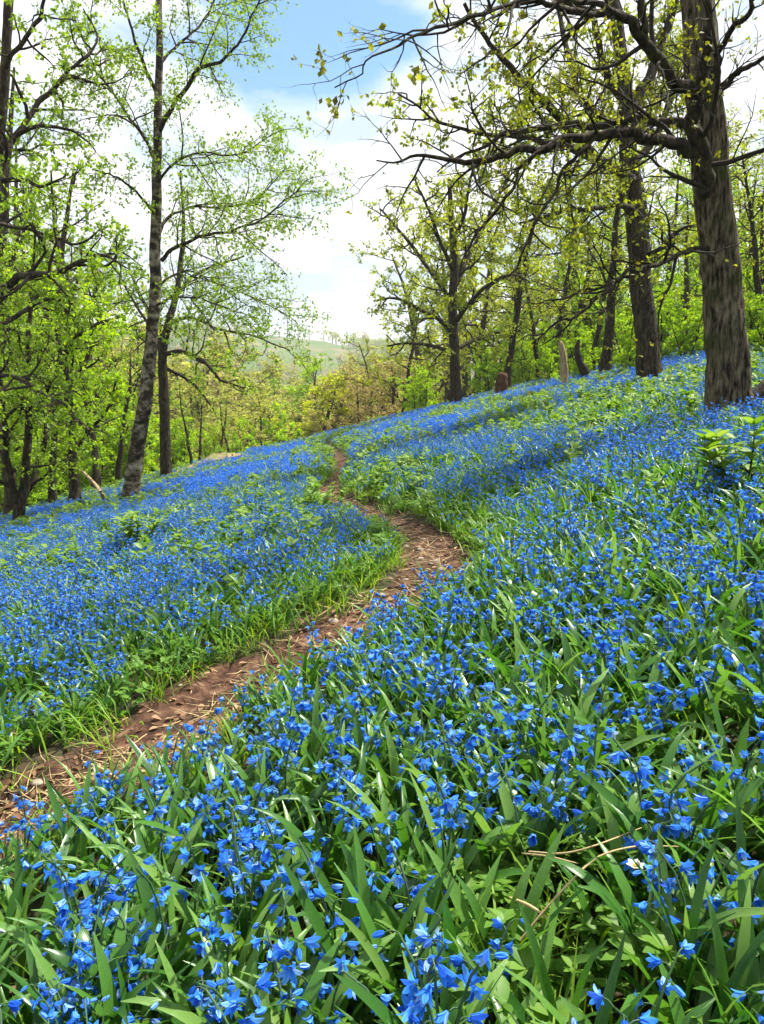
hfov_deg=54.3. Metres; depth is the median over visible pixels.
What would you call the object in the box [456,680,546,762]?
bluebell
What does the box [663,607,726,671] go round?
bluebell
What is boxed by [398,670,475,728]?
bluebell
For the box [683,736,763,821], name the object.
bluebell
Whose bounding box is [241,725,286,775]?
bluebell
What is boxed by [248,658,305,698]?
bluebell
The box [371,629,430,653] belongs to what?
bluebell
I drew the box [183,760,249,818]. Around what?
bluebell
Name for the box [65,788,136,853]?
bluebell
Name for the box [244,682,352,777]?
bluebell
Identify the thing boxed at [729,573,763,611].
bluebell
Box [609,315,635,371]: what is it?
understorey shrub
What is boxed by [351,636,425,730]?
bluebell
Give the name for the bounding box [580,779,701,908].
bluebell
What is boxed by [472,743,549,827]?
bluebell
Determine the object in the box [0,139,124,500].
deciduous tree
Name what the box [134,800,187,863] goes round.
bluebell
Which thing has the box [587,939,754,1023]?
bluebell
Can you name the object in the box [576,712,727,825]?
bluebell
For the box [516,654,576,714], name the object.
bluebell
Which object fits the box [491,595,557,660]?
bluebell
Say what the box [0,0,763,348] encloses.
sky
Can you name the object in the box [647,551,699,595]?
bluebell
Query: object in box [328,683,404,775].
bluebell
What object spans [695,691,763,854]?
bluebell
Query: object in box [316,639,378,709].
bluebell
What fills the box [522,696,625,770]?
bluebell
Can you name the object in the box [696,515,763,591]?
bluebell
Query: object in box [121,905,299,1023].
bluebell
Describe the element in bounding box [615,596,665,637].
bluebell
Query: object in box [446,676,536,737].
bluebell
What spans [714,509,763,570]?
bluebell
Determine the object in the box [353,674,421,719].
bluebell
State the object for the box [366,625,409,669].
bluebell
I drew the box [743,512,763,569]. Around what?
bluebell
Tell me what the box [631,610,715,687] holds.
bluebell
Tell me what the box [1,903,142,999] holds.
bluebell
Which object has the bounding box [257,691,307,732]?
bluebell
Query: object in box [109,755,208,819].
bluebell
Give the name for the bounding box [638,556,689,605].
bluebell
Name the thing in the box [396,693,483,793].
bluebell
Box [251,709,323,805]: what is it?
bluebell
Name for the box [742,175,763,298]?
deciduous tree
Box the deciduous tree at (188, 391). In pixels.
[154,372,266,452]
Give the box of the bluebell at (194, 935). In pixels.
[138,823,266,976]
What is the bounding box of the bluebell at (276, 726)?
[247,706,289,743]
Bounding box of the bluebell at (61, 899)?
[23,841,140,963]
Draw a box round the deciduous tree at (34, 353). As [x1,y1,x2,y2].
[0,261,112,492]
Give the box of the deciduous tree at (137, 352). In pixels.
[98,309,177,448]
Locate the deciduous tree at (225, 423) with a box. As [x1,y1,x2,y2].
[211,393,233,452]
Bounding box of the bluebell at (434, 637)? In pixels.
[411,618,454,653]
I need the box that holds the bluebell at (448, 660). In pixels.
[380,639,469,715]
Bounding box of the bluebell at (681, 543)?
[663,531,727,587]
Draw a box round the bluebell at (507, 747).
[439,713,528,762]
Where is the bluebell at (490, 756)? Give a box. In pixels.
[453,733,549,815]
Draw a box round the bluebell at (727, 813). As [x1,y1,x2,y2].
[571,767,763,887]
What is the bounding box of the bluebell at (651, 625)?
[620,608,741,661]
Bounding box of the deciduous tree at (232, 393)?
[219,374,287,438]
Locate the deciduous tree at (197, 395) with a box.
[154,367,218,458]
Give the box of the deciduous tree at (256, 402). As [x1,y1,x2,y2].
[246,392,309,443]
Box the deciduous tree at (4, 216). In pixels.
[0,53,89,339]
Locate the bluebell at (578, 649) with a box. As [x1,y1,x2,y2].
[545,617,653,678]
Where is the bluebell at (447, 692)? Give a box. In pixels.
[427,674,487,736]
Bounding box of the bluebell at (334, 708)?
[319,692,393,746]
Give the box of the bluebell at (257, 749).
[227,726,309,770]
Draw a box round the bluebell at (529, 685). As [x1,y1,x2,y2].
[480,674,559,755]
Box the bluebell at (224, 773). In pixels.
[201,766,290,839]
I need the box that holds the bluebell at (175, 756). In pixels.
[140,723,212,813]
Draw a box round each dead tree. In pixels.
[558,341,568,384]
[574,339,589,377]
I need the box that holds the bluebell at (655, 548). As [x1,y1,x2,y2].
[637,532,694,609]
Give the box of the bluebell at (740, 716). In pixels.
[724,672,763,741]
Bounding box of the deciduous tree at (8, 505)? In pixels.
[0,353,24,515]
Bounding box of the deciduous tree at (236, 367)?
[168,360,242,429]
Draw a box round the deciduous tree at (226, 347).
[157,332,245,396]
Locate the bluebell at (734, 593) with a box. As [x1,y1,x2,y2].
[687,568,763,613]
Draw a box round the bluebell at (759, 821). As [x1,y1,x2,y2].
[739,767,763,858]
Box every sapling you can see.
[111,509,168,542]
[183,550,236,580]
[682,413,763,489]
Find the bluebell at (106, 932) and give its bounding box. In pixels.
[91,892,181,997]
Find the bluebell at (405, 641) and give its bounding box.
[392,619,454,657]
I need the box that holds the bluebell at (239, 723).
[211,716,252,760]
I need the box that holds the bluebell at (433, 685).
[420,660,474,723]
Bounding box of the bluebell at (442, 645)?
[403,592,463,665]
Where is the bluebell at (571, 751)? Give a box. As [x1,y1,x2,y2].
[508,692,654,829]
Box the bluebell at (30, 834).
[0,785,57,877]
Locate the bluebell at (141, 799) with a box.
[86,788,231,872]
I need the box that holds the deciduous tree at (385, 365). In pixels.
[340,356,443,424]
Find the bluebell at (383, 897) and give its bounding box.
[312,873,442,1013]
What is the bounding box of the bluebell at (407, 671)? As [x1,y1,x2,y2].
[386,650,460,725]
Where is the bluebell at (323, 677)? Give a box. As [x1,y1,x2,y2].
[301,669,341,704]
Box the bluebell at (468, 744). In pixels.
[424,719,527,799]
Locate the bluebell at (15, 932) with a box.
[0,852,129,978]
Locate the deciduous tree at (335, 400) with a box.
[307,371,387,429]
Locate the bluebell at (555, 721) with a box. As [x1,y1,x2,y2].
[517,693,616,759]
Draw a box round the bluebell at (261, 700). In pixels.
[243,666,298,725]
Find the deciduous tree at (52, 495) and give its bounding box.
[38,293,99,502]
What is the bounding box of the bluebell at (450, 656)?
[411,636,485,702]
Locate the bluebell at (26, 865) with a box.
[0,845,53,942]
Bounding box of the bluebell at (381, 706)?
[338,679,398,727]
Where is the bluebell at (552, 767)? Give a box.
[512,729,598,806]
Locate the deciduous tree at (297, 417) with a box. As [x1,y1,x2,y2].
[285,388,335,437]
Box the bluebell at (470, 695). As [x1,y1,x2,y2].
[424,673,491,745]
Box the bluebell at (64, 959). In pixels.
[41,901,209,1023]
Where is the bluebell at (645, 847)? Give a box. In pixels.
[591,833,730,948]
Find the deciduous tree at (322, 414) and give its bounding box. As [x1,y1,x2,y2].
[287,365,381,438]
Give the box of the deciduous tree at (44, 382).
[0,335,66,473]
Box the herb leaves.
[0,404,763,1023]
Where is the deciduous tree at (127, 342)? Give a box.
[95,323,159,375]
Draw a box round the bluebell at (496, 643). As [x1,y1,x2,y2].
[473,607,517,678]
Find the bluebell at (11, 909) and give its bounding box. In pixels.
[0,871,22,972]
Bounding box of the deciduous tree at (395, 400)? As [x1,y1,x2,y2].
[360,365,414,416]
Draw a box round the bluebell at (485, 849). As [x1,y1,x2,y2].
[454,762,553,865]
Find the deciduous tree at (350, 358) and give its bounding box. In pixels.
[332,354,402,420]
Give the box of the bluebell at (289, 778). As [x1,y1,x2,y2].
[242,746,319,824]
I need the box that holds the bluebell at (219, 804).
[211,783,287,844]
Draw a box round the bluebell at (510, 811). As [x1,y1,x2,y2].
[478,754,604,899]
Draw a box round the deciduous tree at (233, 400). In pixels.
[209,370,258,403]
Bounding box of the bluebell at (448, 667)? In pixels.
[402,644,504,720]
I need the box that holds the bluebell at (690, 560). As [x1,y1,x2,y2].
[656,545,703,586]
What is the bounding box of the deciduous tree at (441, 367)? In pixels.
[328,239,492,415]
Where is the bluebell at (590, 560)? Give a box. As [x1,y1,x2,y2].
[568,541,645,613]
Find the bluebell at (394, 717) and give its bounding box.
[378,687,478,754]
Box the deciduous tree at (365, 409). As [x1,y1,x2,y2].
[343,370,391,420]
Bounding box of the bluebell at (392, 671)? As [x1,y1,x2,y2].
[346,668,401,703]
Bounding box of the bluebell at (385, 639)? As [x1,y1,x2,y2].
[372,619,414,662]
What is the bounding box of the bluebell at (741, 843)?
[665,790,763,931]
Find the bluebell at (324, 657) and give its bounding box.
[315,653,350,698]
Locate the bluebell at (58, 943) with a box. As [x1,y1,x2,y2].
[5,876,121,950]
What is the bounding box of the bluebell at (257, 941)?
[216,885,357,1023]
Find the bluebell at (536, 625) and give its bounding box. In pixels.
[493,622,549,676]
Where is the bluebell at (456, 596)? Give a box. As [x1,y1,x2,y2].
[454,589,480,639]
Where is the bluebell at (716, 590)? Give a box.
[667,579,740,627]
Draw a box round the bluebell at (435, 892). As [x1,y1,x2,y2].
[372,832,474,948]
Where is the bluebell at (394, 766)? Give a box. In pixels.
[353,719,441,813]
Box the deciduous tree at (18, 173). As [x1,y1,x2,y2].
[8,164,25,297]
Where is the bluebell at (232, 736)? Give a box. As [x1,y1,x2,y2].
[217,696,263,767]
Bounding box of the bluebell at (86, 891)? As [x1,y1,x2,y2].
[18,855,129,965]
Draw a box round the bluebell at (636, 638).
[609,610,680,681]
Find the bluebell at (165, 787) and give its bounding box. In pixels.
[130,774,204,844]
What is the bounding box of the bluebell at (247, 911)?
[202,815,317,965]
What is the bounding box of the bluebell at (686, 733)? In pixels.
[610,688,698,783]
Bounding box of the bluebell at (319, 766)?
[271,714,367,817]
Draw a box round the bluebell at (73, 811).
[49,788,108,844]
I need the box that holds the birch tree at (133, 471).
[44,0,364,504]
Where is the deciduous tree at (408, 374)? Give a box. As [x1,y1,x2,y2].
[365,287,443,412]
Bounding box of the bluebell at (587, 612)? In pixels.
[538,593,609,648]
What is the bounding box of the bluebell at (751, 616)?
[740,587,763,664]
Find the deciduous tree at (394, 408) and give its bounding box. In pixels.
[366,356,419,418]
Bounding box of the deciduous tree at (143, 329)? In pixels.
[68,248,189,468]
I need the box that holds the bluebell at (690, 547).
[662,542,751,572]
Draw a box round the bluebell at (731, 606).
[642,583,763,659]
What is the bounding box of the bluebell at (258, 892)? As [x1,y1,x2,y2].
[207,820,319,929]
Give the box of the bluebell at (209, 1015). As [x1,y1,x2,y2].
[191,929,306,1023]
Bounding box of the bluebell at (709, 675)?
[659,657,728,737]
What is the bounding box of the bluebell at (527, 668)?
[517,639,574,686]
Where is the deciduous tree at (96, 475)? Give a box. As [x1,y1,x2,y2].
[70,313,116,488]
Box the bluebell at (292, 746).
[238,722,308,818]
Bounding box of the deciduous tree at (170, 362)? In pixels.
[128,331,218,465]
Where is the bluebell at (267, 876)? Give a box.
[187,817,299,896]
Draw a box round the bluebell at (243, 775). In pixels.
[217,723,312,823]
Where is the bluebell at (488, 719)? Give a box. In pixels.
[462,698,540,765]
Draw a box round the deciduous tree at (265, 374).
[244,360,296,403]
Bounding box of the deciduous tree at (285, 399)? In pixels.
[272,383,313,411]
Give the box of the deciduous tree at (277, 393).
[230,373,291,408]
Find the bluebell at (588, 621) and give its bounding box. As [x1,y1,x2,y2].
[537,602,658,667]
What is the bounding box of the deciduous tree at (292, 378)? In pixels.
[285,369,311,411]
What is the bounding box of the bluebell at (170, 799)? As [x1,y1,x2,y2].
[112,772,204,822]
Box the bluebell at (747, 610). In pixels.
[724,586,763,634]
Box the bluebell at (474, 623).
[456,605,501,653]
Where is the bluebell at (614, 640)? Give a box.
[570,631,638,694]
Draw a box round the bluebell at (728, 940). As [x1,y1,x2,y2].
[635,856,762,1007]
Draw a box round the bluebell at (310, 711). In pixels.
[267,690,338,737]
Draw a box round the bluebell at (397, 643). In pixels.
[383,621,441,666]
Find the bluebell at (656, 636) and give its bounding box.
[629,616,704,696]
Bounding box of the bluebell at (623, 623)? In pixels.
[577,612,696,672]
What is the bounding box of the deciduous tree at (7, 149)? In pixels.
[0,0,145,448]
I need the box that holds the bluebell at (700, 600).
[661,567,732,608]
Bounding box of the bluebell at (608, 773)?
[558,752,655,811]
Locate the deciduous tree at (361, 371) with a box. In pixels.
[306,367,390,435]
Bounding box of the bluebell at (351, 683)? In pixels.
[323,656,378,731]
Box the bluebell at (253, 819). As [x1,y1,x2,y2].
[210,788,301,862]
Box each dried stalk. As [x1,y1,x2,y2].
[509,897,546,917]
[519,845,677,940]
[521,852,577,863]
[528,827,641,854]
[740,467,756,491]
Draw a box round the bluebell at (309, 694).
[249,678,312,736]
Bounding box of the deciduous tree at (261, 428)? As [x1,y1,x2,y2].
[248,391,270,446]
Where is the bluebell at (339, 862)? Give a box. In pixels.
[251,770,382,900]
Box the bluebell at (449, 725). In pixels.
[400,713,492,842]
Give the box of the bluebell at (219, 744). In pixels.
[205,726,239,763]
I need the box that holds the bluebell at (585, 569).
[553,559,591,606]
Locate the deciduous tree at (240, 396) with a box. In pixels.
[233,386,295,439]
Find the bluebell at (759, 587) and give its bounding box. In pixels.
[713,571,763,661]
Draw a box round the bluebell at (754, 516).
[724,508,763,549]
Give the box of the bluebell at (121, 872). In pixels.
[27,865,140,949]
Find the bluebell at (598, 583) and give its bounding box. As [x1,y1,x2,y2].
[580,574,632,631]
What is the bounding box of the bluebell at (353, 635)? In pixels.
[310,622,368,672]
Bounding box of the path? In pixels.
[0,444,473,859]
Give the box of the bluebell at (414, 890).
[375,854,459,968]
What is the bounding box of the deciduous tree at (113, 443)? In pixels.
[68,353,132,484]
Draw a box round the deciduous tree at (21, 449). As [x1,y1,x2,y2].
[5,373,61,501]
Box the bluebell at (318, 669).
[286,647,324,684]
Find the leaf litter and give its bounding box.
[0,469,728,1013]
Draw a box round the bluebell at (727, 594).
[656,544,738,625]
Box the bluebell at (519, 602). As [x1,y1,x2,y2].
[508,595,530,630]
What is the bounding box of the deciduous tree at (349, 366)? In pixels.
[346,360,412,408]
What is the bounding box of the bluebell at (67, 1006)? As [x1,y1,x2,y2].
[0,975,160,1023]
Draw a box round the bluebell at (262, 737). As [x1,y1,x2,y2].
[246,713,305,781]
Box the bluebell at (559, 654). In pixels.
[517,619,588,700]
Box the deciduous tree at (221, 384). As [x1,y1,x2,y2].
[174,354,269,465]
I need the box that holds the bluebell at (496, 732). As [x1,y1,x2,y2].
[428,711,526,805]
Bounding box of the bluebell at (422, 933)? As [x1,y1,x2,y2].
[319,836,529,1019]
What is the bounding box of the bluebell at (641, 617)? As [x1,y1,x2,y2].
[605,594,668,636]
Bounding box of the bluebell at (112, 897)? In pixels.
[53,894,180,1011]
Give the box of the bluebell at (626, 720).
[558,673,683,766]
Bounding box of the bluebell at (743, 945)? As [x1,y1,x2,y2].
[693,880,763,1023]
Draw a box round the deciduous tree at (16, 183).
[2,137,77,508]
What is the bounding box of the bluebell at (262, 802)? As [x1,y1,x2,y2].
[197,783,286,872]
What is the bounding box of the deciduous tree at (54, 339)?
[20,269,105,465]
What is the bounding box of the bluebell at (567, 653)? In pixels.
[524,624,665,713]
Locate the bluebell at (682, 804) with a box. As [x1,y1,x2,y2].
[594,759,747,869]
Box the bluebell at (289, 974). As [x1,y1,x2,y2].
[235,923,395,1023]
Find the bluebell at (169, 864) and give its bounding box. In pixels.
[96,821,207,938]
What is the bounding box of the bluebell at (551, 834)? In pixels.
[503,763,607,894]
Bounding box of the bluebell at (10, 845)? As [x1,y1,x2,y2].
[0,816,16,875]
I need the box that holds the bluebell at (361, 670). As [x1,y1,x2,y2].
[347,647,405,697]
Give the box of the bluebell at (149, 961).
[56,954,218,1023]
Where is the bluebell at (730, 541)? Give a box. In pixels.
[704,523,763,566]
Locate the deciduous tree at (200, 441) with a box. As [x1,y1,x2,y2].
[188,391,213,460]
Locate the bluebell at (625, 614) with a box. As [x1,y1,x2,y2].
[600,599,676,642]
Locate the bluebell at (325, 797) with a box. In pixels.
[286,720,389,827]
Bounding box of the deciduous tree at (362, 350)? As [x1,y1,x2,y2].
[334,332,385,429]
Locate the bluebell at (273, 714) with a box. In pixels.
[254,686,334,766]
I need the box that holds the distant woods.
[32,319,523,404]
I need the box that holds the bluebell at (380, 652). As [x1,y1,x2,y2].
[375,645,388,678]
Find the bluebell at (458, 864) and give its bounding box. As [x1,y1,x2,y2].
[403,758,512,880]
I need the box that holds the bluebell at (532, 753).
[509,712,559,793]
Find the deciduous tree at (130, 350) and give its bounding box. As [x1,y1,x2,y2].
[81,328,158,465]
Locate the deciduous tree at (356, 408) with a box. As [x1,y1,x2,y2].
[325,380,381,428]
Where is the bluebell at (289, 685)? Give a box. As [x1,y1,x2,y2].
[268,667,327,706]
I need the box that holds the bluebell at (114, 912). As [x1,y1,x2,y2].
[49,906,162,1022]
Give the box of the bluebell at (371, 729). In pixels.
[336,719,389,787]
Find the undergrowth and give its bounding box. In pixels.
[0,342,763,598]
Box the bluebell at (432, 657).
[430,652,490,704]
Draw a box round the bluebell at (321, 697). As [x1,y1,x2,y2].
[306,683,362,755]
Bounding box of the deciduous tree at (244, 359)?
[194,337,262,421]
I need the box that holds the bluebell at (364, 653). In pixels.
[347,638,435,698]
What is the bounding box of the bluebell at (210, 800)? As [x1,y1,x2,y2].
[154,771,257,863]
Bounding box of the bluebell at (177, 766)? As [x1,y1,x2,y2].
[152,755,193,796]
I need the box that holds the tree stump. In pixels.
[495,372,507,393]
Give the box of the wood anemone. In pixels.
[626,859,644,895]
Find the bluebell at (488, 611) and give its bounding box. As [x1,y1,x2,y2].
[469,594,535,640]
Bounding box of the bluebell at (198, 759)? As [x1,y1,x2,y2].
[156,720,225,808]
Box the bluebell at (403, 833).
[324,775,488,877]
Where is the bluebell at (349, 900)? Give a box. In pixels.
[243,827,372,984]
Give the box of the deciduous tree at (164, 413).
[109,171,333,477]
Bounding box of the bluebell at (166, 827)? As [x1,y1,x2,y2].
[132,749,234,849]
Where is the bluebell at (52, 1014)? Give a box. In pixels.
[38,980,110,1023]
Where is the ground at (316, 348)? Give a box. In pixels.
[0,334,763,1023]
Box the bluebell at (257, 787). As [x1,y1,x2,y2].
[191,744,282,880]
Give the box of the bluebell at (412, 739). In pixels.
[392,705,448,772]
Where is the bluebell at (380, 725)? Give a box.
[320,719,386,756]
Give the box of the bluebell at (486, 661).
[466,631,523,695]
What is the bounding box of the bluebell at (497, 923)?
[408,916,533,1023]
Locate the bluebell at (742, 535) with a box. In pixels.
[698,502,763,572]
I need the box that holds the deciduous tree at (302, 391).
[281,352,333,422]
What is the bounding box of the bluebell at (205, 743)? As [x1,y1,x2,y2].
[166,707,239,794]
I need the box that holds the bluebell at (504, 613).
[489,594,581,640]
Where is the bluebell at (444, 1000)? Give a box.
[374,933,520,1023]
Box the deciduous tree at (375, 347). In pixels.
[361,345,444,400]
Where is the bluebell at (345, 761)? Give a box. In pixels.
[304,739,431,851]
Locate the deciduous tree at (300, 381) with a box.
[292,379,352,427]
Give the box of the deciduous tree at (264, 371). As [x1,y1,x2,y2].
[171,354,287,456]
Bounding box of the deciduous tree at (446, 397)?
[372,219,501,404]
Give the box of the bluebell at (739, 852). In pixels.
[646,847,763,1004]
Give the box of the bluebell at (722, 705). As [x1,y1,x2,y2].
[672,651,735,709]
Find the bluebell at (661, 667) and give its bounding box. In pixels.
[611,653,687,761]
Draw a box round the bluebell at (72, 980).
[42,923,142,1014]
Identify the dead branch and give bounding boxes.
[81,470,105,499]
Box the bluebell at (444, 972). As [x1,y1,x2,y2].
[329,927,461,1023]
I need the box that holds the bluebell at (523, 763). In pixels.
[479,682,566,799]
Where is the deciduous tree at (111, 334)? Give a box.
[0,170,136,502]
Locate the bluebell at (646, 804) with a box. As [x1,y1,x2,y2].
[593,726,752,888]
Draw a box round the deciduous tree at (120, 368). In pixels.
[0,342,170,506]
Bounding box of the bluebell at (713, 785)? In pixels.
[670,736,742,819]
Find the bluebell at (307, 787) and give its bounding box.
[264,733,331,805]
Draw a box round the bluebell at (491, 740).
[398,708,541,820]
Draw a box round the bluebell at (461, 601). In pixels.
[425,589,484,659]
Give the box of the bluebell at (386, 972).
[334,863,455,1023]
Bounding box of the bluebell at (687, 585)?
[653,560,717,633]
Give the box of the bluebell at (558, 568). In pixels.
[514,557,588,626]
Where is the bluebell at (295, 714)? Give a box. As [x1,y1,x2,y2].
[273,680,339,750]
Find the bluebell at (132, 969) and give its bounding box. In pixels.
[40,924,169,1023]
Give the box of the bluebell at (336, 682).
[324,647,346,685]
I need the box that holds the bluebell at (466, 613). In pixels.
[429,588,502,652]
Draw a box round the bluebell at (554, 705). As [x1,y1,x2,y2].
[496,690,595,746]
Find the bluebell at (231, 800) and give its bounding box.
[204,776,270,855]
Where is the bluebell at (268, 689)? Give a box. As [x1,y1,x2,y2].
[243,684,287,716]
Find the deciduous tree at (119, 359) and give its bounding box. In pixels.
[23,204,177,482]
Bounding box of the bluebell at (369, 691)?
[286,683,386,784]
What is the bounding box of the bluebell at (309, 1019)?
[302,954,389,1023]
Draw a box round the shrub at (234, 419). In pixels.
[186,412,240,462]
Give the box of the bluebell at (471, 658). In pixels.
[426,626,502,690]
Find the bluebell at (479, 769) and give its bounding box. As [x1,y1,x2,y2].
[457,754,546,828]
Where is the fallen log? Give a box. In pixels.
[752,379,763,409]
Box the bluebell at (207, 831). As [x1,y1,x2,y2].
[144,787,238,880]
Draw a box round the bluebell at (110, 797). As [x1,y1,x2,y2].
[63,750,177,837]
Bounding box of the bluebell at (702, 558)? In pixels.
[664,552,707,578]
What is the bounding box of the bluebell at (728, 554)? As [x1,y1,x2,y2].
[709,548,748,583]
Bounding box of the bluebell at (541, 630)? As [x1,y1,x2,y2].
[524,598,584,670]
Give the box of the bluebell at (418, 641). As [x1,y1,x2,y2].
[395,636,483,664]
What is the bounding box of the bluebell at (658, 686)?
[595,638,723,749]
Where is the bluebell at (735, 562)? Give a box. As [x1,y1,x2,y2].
[722,555,762,591]
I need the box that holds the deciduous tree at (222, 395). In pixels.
[214,386,296,452]
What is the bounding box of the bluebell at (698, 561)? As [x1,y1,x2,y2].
[663,547,763,605]
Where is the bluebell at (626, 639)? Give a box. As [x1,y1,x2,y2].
[575,620,650,722]
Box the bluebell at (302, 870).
[192,804,324,948]
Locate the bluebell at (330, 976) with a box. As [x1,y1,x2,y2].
[240,931,379,1023]
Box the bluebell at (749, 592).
[719,568,763,613]
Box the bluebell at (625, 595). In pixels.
[599,572,649,623]
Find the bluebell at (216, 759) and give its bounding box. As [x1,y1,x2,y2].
[198,721,247,792]
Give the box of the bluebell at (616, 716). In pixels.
[543,659,634,735]
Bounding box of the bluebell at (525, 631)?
[499,598,544,662]
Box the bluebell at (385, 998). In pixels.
[333,954,459,1023]
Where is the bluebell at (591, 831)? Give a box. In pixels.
[507,777,649,885]
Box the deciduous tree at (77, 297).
[5,228,127,402]
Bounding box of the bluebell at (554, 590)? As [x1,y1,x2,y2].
[549,572,596,615]
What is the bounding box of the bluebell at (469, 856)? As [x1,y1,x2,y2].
[406,774,513,918]
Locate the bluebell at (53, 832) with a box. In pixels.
[25,800,76,868]
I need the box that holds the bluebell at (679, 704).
[616,681,746,793]
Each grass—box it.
[1,384,528,510]
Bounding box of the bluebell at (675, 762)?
[660,734,734,819]
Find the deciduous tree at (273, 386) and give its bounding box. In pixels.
[253,380,299,407]
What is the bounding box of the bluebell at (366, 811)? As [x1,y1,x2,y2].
[325,793,445,900]
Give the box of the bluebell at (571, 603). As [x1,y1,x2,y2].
[540,578,602,631]
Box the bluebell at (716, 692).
[654,645,744,739]
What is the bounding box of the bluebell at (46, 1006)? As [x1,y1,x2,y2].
[30,982,101,1023]
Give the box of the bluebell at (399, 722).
[360,699,438,773]
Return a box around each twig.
[82,761,136,785]
[449,541,470,548]
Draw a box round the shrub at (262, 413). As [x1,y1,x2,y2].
[196,399,276,451]
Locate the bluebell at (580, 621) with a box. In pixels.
[532,605,617,667]
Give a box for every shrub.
[0,367,18,511]
[0,425,67,506]
[11,404,104,500]
[43,369,103,493]
[58,419,114,488]
[77,395,159,484]
[103,400,159,478]
[116,409,193,474]
[154,419,202,464]
[156,417,199,467]
[188,422,233,458]
[196,399,276,451]
[196,420,256,452]
[232,401,301,450]
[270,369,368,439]
[386,367,439,414]
[404,363,441,410]
[466,338,518,394]
[486,306,538,387]
[503,334,545,384]
[522,319,576,379]
[529,300,580,364]
[530,342,559,383]
[563,257,631,357]
[563,316,596,374]
[565,328,601,377]
[581,303,630,369]
[596,299,634,366]
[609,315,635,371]
[616,283,666,346]
[652,271,699,347]
[656,284,694,359]
[658,297,703,356]
[675,267,698,303]
[680,278,703,348]
[742,238,759,287]
[742,256,759,328]
[744,280,763,343]
[747,294,763,352]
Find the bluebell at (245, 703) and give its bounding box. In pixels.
[217,685,282,738]
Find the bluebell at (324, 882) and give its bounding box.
[283,824,436,938]
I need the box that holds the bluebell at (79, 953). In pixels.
[2,921,143,1023]
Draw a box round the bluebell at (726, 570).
[666,558,728,592]
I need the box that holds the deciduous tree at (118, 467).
[108,341,151,484]
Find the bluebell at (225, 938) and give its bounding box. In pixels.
[127,885,285,1015]
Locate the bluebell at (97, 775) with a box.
[77,750,141,822]
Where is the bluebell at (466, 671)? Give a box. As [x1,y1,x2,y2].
[452,632,508,690]
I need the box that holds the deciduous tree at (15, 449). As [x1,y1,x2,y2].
[0,132,71,504]
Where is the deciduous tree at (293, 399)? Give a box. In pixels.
[289,360,335,415]
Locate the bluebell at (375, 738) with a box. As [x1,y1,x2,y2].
[329,723,389,775]
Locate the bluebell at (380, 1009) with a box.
[333,950,511,1023]
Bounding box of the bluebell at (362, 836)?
[306,770,401,878]
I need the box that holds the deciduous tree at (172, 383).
[128,357,202,469]
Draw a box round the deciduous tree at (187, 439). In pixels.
[173,380,195,464]
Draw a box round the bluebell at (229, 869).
[155,804,298,940]
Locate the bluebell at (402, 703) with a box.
[375,675,427,724]
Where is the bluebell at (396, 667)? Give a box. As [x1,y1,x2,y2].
[352,633,442,680]
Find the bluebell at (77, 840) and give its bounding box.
[33,798,120,885]
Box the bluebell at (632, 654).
[601,647,676,703]
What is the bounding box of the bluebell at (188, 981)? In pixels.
[63,928,215,1023]
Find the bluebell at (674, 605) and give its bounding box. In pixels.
[629,594,715,701]
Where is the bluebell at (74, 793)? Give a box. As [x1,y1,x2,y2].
[27,770,128,830]
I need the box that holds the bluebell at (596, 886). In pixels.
[546,837,763,994]
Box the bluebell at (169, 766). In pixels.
[124,750,172,795]
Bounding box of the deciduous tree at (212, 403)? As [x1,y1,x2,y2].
[138,331,235,456]
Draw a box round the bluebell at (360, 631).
[350,628,409,706]
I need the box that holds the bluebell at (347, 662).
[315,647,363,705]
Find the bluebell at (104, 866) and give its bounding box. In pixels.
[38,802,167,874]
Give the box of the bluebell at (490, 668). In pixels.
[472,650,545,715]
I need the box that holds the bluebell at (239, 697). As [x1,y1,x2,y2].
[230,677,278,727]
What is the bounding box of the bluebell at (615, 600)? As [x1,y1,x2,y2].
[560,586,626,640]
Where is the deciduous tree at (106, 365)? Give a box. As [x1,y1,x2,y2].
[18,274,136,489]
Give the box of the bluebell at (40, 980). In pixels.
[39,976,91,1022]
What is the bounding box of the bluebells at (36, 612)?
[0,334,763,1023]
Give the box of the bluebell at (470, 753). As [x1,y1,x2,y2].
[440,728,479,776]
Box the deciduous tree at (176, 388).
[6,183,208,491]
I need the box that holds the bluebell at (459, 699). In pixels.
[452,694,493,730]
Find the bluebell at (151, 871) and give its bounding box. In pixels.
[124,843,286,922]
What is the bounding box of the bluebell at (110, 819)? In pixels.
[91,806,160,869]
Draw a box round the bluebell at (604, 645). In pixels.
[573,628,673,726]
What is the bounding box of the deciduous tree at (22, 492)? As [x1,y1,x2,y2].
[0,226,113,519]
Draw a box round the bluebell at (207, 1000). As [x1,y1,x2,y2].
[129,948,240,1023]
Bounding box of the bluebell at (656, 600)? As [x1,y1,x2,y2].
[595,565,684,621]
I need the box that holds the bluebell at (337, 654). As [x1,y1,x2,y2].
[287,648,343,703]
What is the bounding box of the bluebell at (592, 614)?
[560,600,603,643]
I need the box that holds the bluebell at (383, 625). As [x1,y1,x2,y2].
[348,599,390,665]
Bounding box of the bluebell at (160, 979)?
[55,925,190,1022]
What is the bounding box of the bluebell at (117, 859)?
[82,813,205,949]
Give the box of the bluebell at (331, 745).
[291,733,375,796]
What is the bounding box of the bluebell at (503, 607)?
[493,592,552,621]
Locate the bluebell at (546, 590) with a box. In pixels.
[536,581,597,648]
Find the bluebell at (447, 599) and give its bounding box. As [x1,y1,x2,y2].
[428,582,468,637]
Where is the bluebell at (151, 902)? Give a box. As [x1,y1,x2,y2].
[108,846,210,997]
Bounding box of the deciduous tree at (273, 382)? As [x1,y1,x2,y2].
[262,367,298,410]
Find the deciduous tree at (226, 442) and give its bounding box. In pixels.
[212,397,239,452]

